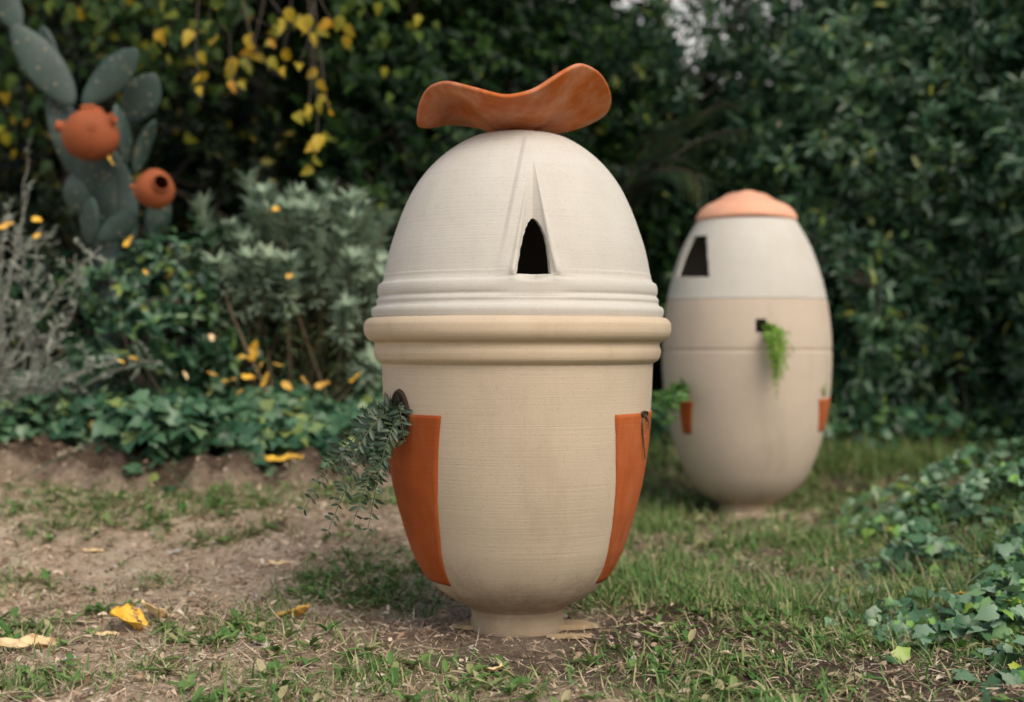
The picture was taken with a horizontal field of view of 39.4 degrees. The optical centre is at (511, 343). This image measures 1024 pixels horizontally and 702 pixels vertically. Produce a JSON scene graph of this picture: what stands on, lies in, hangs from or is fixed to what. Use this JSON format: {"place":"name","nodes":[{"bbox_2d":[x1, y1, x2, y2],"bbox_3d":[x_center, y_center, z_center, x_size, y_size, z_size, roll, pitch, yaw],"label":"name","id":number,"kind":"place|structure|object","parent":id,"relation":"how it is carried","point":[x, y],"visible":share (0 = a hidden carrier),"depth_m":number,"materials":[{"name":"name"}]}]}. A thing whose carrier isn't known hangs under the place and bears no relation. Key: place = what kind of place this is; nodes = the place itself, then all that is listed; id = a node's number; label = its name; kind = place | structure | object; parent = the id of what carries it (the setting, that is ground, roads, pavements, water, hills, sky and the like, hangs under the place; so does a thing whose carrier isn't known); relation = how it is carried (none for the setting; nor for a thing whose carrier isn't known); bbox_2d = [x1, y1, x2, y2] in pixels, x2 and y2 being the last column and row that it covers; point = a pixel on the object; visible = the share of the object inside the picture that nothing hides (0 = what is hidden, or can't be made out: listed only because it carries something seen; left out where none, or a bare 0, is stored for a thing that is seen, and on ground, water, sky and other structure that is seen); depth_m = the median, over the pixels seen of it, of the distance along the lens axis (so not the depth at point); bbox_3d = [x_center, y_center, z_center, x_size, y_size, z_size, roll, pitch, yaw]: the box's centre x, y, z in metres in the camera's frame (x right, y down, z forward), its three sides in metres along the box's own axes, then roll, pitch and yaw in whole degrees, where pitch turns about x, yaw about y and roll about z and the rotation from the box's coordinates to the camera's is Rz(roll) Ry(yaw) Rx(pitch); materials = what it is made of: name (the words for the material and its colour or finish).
{"place":"outdoors","nodes":[
{"label":"outdoors","id":0,"kind":"place"},
{"bbox_2d":[0,428,1023,701],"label":"ground","id":1,"kind":"structure","parent":0,"point":[188,464],"depth_m":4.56,"materials":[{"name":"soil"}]},
{"bbox_2d":[0,633,60,648],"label":"fallen leaf","id":2,"kind":"object","parent":1,"relation":"on","point":[25,640],"visible":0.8,"depth_m":3.72,"materials":[{"name":"beige plant"}]},
{"bbox_2d":[0,137,161,435],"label":"silver bush","id":3,"kind":"object","parent":1,"relation":"on","point":[5,386],"visible":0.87,"depth_m":6.27,"materials":[{"name":"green plant"}]},
{"bbox_2d":[0,221,13,229],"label":"fallen leaf","id":4,"kind":"object","parent":3,"relation":"attached to","point":[4,225],"visible":1,"depth_m":5.98,"materials":[{"name":"yellow plant"}]},
{"bbox_2d":[31,216,42,221],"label":"fallen leaf","id":5,"kind":"object","parent":3,"relation":"on","point":[36,219],"visible":1,"depth_m":6.00,"materials":[{"name":"yellow plant"}]},
{"bbox_2d":[33,233,41,238],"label":"fallen leaf","id":6,"kind":"object","parent":3,"relation":"attached to","point":[37,235],"visible":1,"depth_m":5.98,"materials":[{"name":"yellow plant"}]},
{"bbox_2d":[123,235,132,246],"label":"fallen leaf","id":7,"kind":"object","parent":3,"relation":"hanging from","point":[126,243],"visible":1,"depth_m":6.30,"materials":[{"name":"yellow plant"}]},
{"bbox_2d":[128,356,138,359],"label":"fallen leaf","id":8,"kind":"object","parent":3,"relation":"on","point":[133,358],"visible":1,"depth_m":6.20,"materials":[{"name":"yellow plant"}]},
{"bbox_2d":[0,0,171,398],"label":"prickly pear","id":9,"kind":"object","parent":1,"relation":"on","point":[101,200],"visible":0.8,"depth_m":6.58,"materials":[{"name":"green plant"}]},
{"bbox_2d":[54,104,119,160],"bbox_3d":[-1.899,-0.952,6.446,0.257,0.256,0.248,0,0,37],"label":"clay jar","id":10,"kind":"object","parent":9,"relation":"attached to","point":[89,132],"visible":1,"depth_m":6.37,"materials":[{"name":"ceramic"}]},
{"bbox_2d":[130,168,174,208],"bbox_3d":[-1.607,-0.697,6.449,0.191,0.185,0.182,0,0,24],"label":"clay jar","id":11,"kind":"object","parent":9,"relation":"hanging from","point":[154,188],"visible":1,"depth_m":6.39,"materials":[{"name":"ceramic"}]},
{"bbox_2d":[83,548,103,552],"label":"fallen leaf","id":12,"kind":"object","parent":1,"relation":"on","point":[96,550],"visible":0.98,"depth_m":4.86,"materials":[{"name":"beige plant"}]},
{"bbox_2d":[92,631,118,635],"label":"fallen leaf","id":13,"kind":"object","parent":1,"relation":"on","point":[104,633],"visible":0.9,"depth_m":3.86,"materials":[{"name":"beige plant"}]},
{"bbox_2d":[0,0,243,370],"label":"background tree","id":14,"kind":"object","parent":1,"relation":"on","point":[54,160],"visible":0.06,"depth_m":10.83,"materials":[{"name":"green plant"}]},
{"bbox_2d":[109,603,150,630],"bbox_3d":[-1.046,0.760,3.939,0.127,0.044,0.115,29,6,-18],"label":"fallen leaf","id":15,"kind":"object","parent":1,"relation":"on","point":[129,614],"visible":0.96,"depth_m":3.96,"materials":[{"name":"yellow plant"}]},
{"bbox_2d":[0,213,280,400],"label":"leafy bush","id":16,"kind":"object","parent":1,"relation":"on","point":[180,314],"visible":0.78,"depth_m":6.54,"materials":[{"name":"green plant"}]},
{"bbox_2d":[208,334,214,341],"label":"fallen leaf","id":17,"kind":"object","parent":16,"relation":"on","point":[211,337],"visible":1,"depth_m":6.50,"materials":[{"name":"beige plant"}]},
{"bbox_2d":[140,599,174,617],"bbox_3d":[-1.000,0.752,4.023,0.107,0.029,0.063,33,-19,-27],"label":"fallen leaf","id":18,"kind":"object","parent":1,"relation":"on","point":[152,609],"visible":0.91,"depth_m":4.01,"materials":[{"name":"beige plant"}]},
{"bbox_2d":[0,0,334,374],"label":"shade tree","id":19,"kind":"object","parent":1,"relation":"on","point":[226,149],"visible":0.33,"depth_m":8.69,"materials":[{"name":"green plant"}]},
{"bbox_2d":[167,549,179,553],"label":"fallen leaf","id":20,"kind":"object","parent":1,"relation":"on","point":[175,551],"visible":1,"depth_m":4.87,"materials":[{"name":"plant"}]},
{"bbox_2d":[0,361,387,495],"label":"ivy ground cover","id":21,"kind":"object","parent":1,"relation":"on","point":[252,419],"visible":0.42,"depth_m":6.11,"materials":[{"name":"green plant"}]},
{"bbox_2d":[239,354,249,358],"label":"fallen leaf","id":22,"kind":"object","parent":21,"relation":"on","point":[244,356],"visible":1,"depth_m":6.50,"materials":[{"name":"yellow plant"}]},
{"bbox_2d":[241,374,254,378],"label":"fallen leaf","id":23,"kind":"object","parent":21,"relation":"on","point":[248,376],"visible":1,"depth_m":6.45,"materials":[{"name":"yellow plant"}]},
{"bbox_2d":[260,372,268,386],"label":"fallen leaf","id":24,"kind":"object","parent":21,"relation":"on","point":[264,381],"visible":1,"depth_m":6.40,"materials":[{"name":"yellow plant"}]},
{"bbox_2d":[281,381,292,389],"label":"fallen leaf","id":25,"kind":"object","parent":21,"relation":"on","point":[286,385],"visible":1,"depth_m":6.35,"materials":[{"name":"yellow plant"}]},
{"bbox_2d":[314,380,329,388],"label":"fallen leaf","id":26,"kind":"object","parent":21,"relation":"on","point":[319,385],"visible":1,"depth_m":6.40,"materials":[{"name":"yellow plant"}]},
{"bbox_2d":[349,373,359,381],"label":"fallen leaf","id":27,"kind":"object","parent":21,"relation":"on","point":[355,377],"visible":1,"depth_m":6.50,"materials":[{"name":"yellow plant"}]},
{"bbox_2d":[2,0,388,353],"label":"background tree","id":28,"kind":"object","parent":1,"relation":"on","point":[317,14],"depth_m":12.71,"materials":[{"name":"green plant"}]},
{"bbox_2d":[0,0,439,357],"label":"mulberry tree","id":29,"kind":"object","parent":1,"relation":"on","point":[229,19],"visible":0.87,"depth_m":7.54,"materials":[{"name":"yellow plant"}]},
{"bbox_2d":[160,164,400,405],"bbox_3d":[-1.086,-0.209,6.949,1.243,1.314,1.068,0,0,0],"label":"grey shrub","id":30,"kind":"object","parent":1,"relation":"on","point":[320,282],"visible":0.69,"depth_m":6.67,"materials":[{"name":"green plant"}]},
{"bbox_2d":[248,339,257,360],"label":"fallen leaf","id":31,"kind":"object","parent":30,"relation":"on","point":[252,348],"visible":0.99,"depth_m":6.55,"materials":[{"name":"yellow plant"}]},
{"bbox_2d":[272,206,279,210],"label":"fallen leaf","id":32,"kind":"object","parent":30,"relation":"on","point":[276,208],"visible":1,"depth_m":6.50,"materials":[{"name":"yellow plant"}]},
{"bbox_2d":[285,273,293,278],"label":"fallen leaf","id":33,"kind":"object","parent":30,"relation":"on","point":[288,276],"visible":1,"depth_m":6.45,"materials":[{"name":"plant"}]},
{"bbox_2d":[268,560,295,564],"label":"fallen leaf","id":34,"kind":"object","parent":1,"relation":"on","point":[280,562],"visible":0.84,"depth_m":4.73,"materials":[{"name":"beige plant"}]},
{"bbox_2d":[264,453,304,461],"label":"fallen leaf","id":35,"kind":"object","parent":1,"relation":"on","point":[269,458],"visible":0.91,"depth_m":5.93,"materials":[{"name":"yellow plant"}]},
{"bbox_2d":[275,602,309,617],"bbox_3d":[-0.618,0.760,4.041,0.127,0.032,0.072,-22,-9,27],"label":"fallen leaf","id":36,"kind":"object","parent":1,"relation":"on","point":[299,610],"visible":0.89,"depth_m":4.02,"materials":[{"name":"yellow plant"}]},
{"bbox_2d":[58,0,605,355],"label":"background tree","id":37,"kind":"object","parent":1,"relation":"on","point":[298,5],"visible":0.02,"depth_m":10.85,"materials":[{"name":"green plant"}]},
{"bbox_2d":[340,544,389,601],"bbox_3d":[-0.446,0.700,4.334,0.160,0.201,0.043,0,0,-4],"label":"weed stalk","id":38,"kind":"object","parent":1,"relation":"on","point":[367,597],"visible":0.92,"depth_m":4.33,"materials":[{"name":"green plant"}]},
{"bbox_2d":[451,621,473,629],"bbox_3d":[-0.115,0.785,3.995,0.110,0.011,0.090,0,0,0],"label":"support slab","id":39,"kind":"object","parent":1,"relation":"on","point":[464,626],"depth_m":3.97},
{"bbox_2d":[252,0,702,361],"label":"laurel bush","id":40,"kind":"object","parent":1,"relation":"on","point":[495,66],"visible":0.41,"depth_m":8.49,"materials":[{"name":"green plant"}]},
{"bbox_2d":[483,663,502,671],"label":"fallen leaf","id":41,"kind":"object","parent":1,"relation":"on","point":[496,668],"visible":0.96,"depth_m":3.47,"materials":[{"name":"beige plant"}]},
{"bbox_2d":[0,417,1023,701],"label":"grass","id":42,"kind":"structure","parent":1,"relation":"on","point":[798,597],"depth_m":4.44,"materials":[{"name":"green plant"}]},
{"bbox_2d":[0,453,1023,701],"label":"weeds","id":43,"kind":"object","parent":1,"relation":"on","point":[498,659],"visible":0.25,"depth_m":3.98,"materials":[{"name":"green plant"}]},
{"bbox_2d":[364,63,670,636],"bbox_3d":[0.015,0.039,4.000,0.856,1.573,0.856,0,0,0],"label":"egg sculpture","id":44,"kind":"object","parent":1,"relation":"on","point":[517,329],"visible":0.95,"depth_m":3.71,"materials":[{"name":"beige ceramic"}]},
{"bbox_2d":[296,391,412,535],"bbox_3d":[-0.412,0.314,3.821,0.310,0.376,0.284,0,0,0],"label":"trailing plant","id":45,"kind":"object","parent":44,"relation":"hanging from","point":[383,423],"visible":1,"depth_m":3.74,"materials":[{"name":"green plant"}]},
{"bbox_2d":[642,413,648,459],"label":"dry stem","id":46,"kind":"object","parent":44,"relation":"hanging from","point":[647,419],"visible":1,"depth_m":3.85,"materials":[{"name":"brown plant"}]},
{"bbox_2d":[424,0,640,23],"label":"background tree","id":47,"kind":"object","parent":1,"relation":"on","point":[589,14],"depth_m":13.82,"materials":[{"name":"green plant"}]},
{"bbox_2d":[546,633,591,638],"bbox_3d":[0.153,0.786,3.846,0.124,0.010,0.036,0,0,0],"label":"support slab","id":48,"kind":"object","parent":1,"relation":"on","point":[564,635],"depth_m":3.84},
{"bbox_2d":[404,0,744,399],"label":"background tree","id":49,"kind":"object","parent":1,"relation":"on","point":[604,12],"visible":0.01,"depth_m":11.82,"materials":[{"name":"green plant"}]},
{"bbox_2d":[560,619,598,629],"bbox_3d":[0.186,0.783,3.985,0.112,0.015,0.090,0,0,0],"label":"support slab","id":50,"kind":"object","parent":1,"relation":"on","point":[573,624],"depth_m":3.97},
{"bbox_2d":[518,0,766,427],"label":"evergreen shrub","id":51,"kind":"object","parent":1,"relation":"on","point":[643,83],"visible":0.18,"depth_m":8.79,"materials":[{"name":"green plant"}]},
{"bbox_2d":[617,92,778,222],"bbox_3d":[0.994,-0.417,8.120,1.177,2.085,0.967,0,0,0],"label":"palm","id":52,"kind":"object","parent":1,"relation":"on","point":[648,178],"visible":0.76,"depth_m":8.12,"materials":[{"name":"green plant"}]},
{"bbox_2d":[662,27,822,389],"bbox_3d":[1.792,-1.089,13.409,3.362,3.629,2.808,0,0,0],"label":"background tree","id":53,"kind":"object","parent":1,"relation":"on","point":[706,44],"depth_m":12.93,"materials":[{"name":"green plant"}]},
{"bbox_2d":[662,190,831,513],"bbox_3d":[1.098,0.056,6.700,0.785,1.537,0.785,0,0,0],"label":"egg sculpture","id":54,"kind":"object","parent":1,"relation":"on","point":[746,267],"visible":0.98,"depth_m":6.41,"materials":[{"name":"beige ceramic"}]},
{"bbox_2d":[651,376,691,425],"bbox_3d":[0.748,0.254,6.391,0.184,0.225,0.240,0,0,38],"label":"leafy plant","id":55,"kind":"object","parent":54,"relation":"on","point":[676,393],"visible":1,"depth_m":6.35,"materials":[{"name":"green plant"}]},
{"bbox_2d":[761,322,797,401],"bbox_3d":[1.159,0.078,6.249,0.157,0.357,0.142,0,0,27],"label":"hanging fern","id":56,"kind":"object","parent":54,"relation":"hanging from","point":[772,336],"visible":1,"depth_m":6.23,"materials":[{"name":"green plant"}]},
{"bbox_2d":[821,381,827,396],"bbox_3d":[1.410,0.206,6.463,0.035,0.071,0.042,0,0,0],"label":"sprout","id":57,"kind":"object","parent":54,"relation":"on","point":[822,390],"visible":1,"depth_m":6.46,"materials":[{"name":"green plant"}]},
{"bbox_2d":[726,511,792,517],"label":"support slab","id":58,"kind":"structure","parent":1,"relation":"on","point":[750,514],"depth_m":6.53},
{"bbox_2d":[599,0,1023,439],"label":"evergreen shrub","id":59,"kind":"object","parent":1,"relation":"on","point":[885,348],"visible":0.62,"depth_m":8.32,"materials":[{"name":"green plant"}]},
{"bbox_2d":[649,391,1023,464],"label":"undergrowth","id":60,"kind":"object","parent":1,"relation":"on","point":[953,419],"visible":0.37,"depth_m":8.17,"materials":[{"name":"green plant"}]},
{"bbox_2d":[767,0,990,409],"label":"background tree","id":61,"kind":"object","parent":1,"relation":"on","point":[830,60],"visible":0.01,"depth_m":11.20,"materials":[{"name":"green plant"}]},
{"bbox_2d":[795,436,1023,701],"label":"ivy ground cover","id":62,"kind":"object","parent":1,"relation":"on","point":[1008,595],"visible":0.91,"depth_m":4.74,"materials":[{"name":"green plant"}]},
{"bbox_2d":[867,0,1023,440],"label":"evergreen shrub","id":63,"kind":"object","parent":1,"relation":"on","point":[1010,148],"visible":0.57,"depth_m":8.10,"materials":[{"name":"green plant"}]},
{"bbox_2d":[571,0,831,88],"label":"sky","id":64,"kind":"structure","parent":0,"point":[674,2],"materials":[{"name":"white"}]}
]}

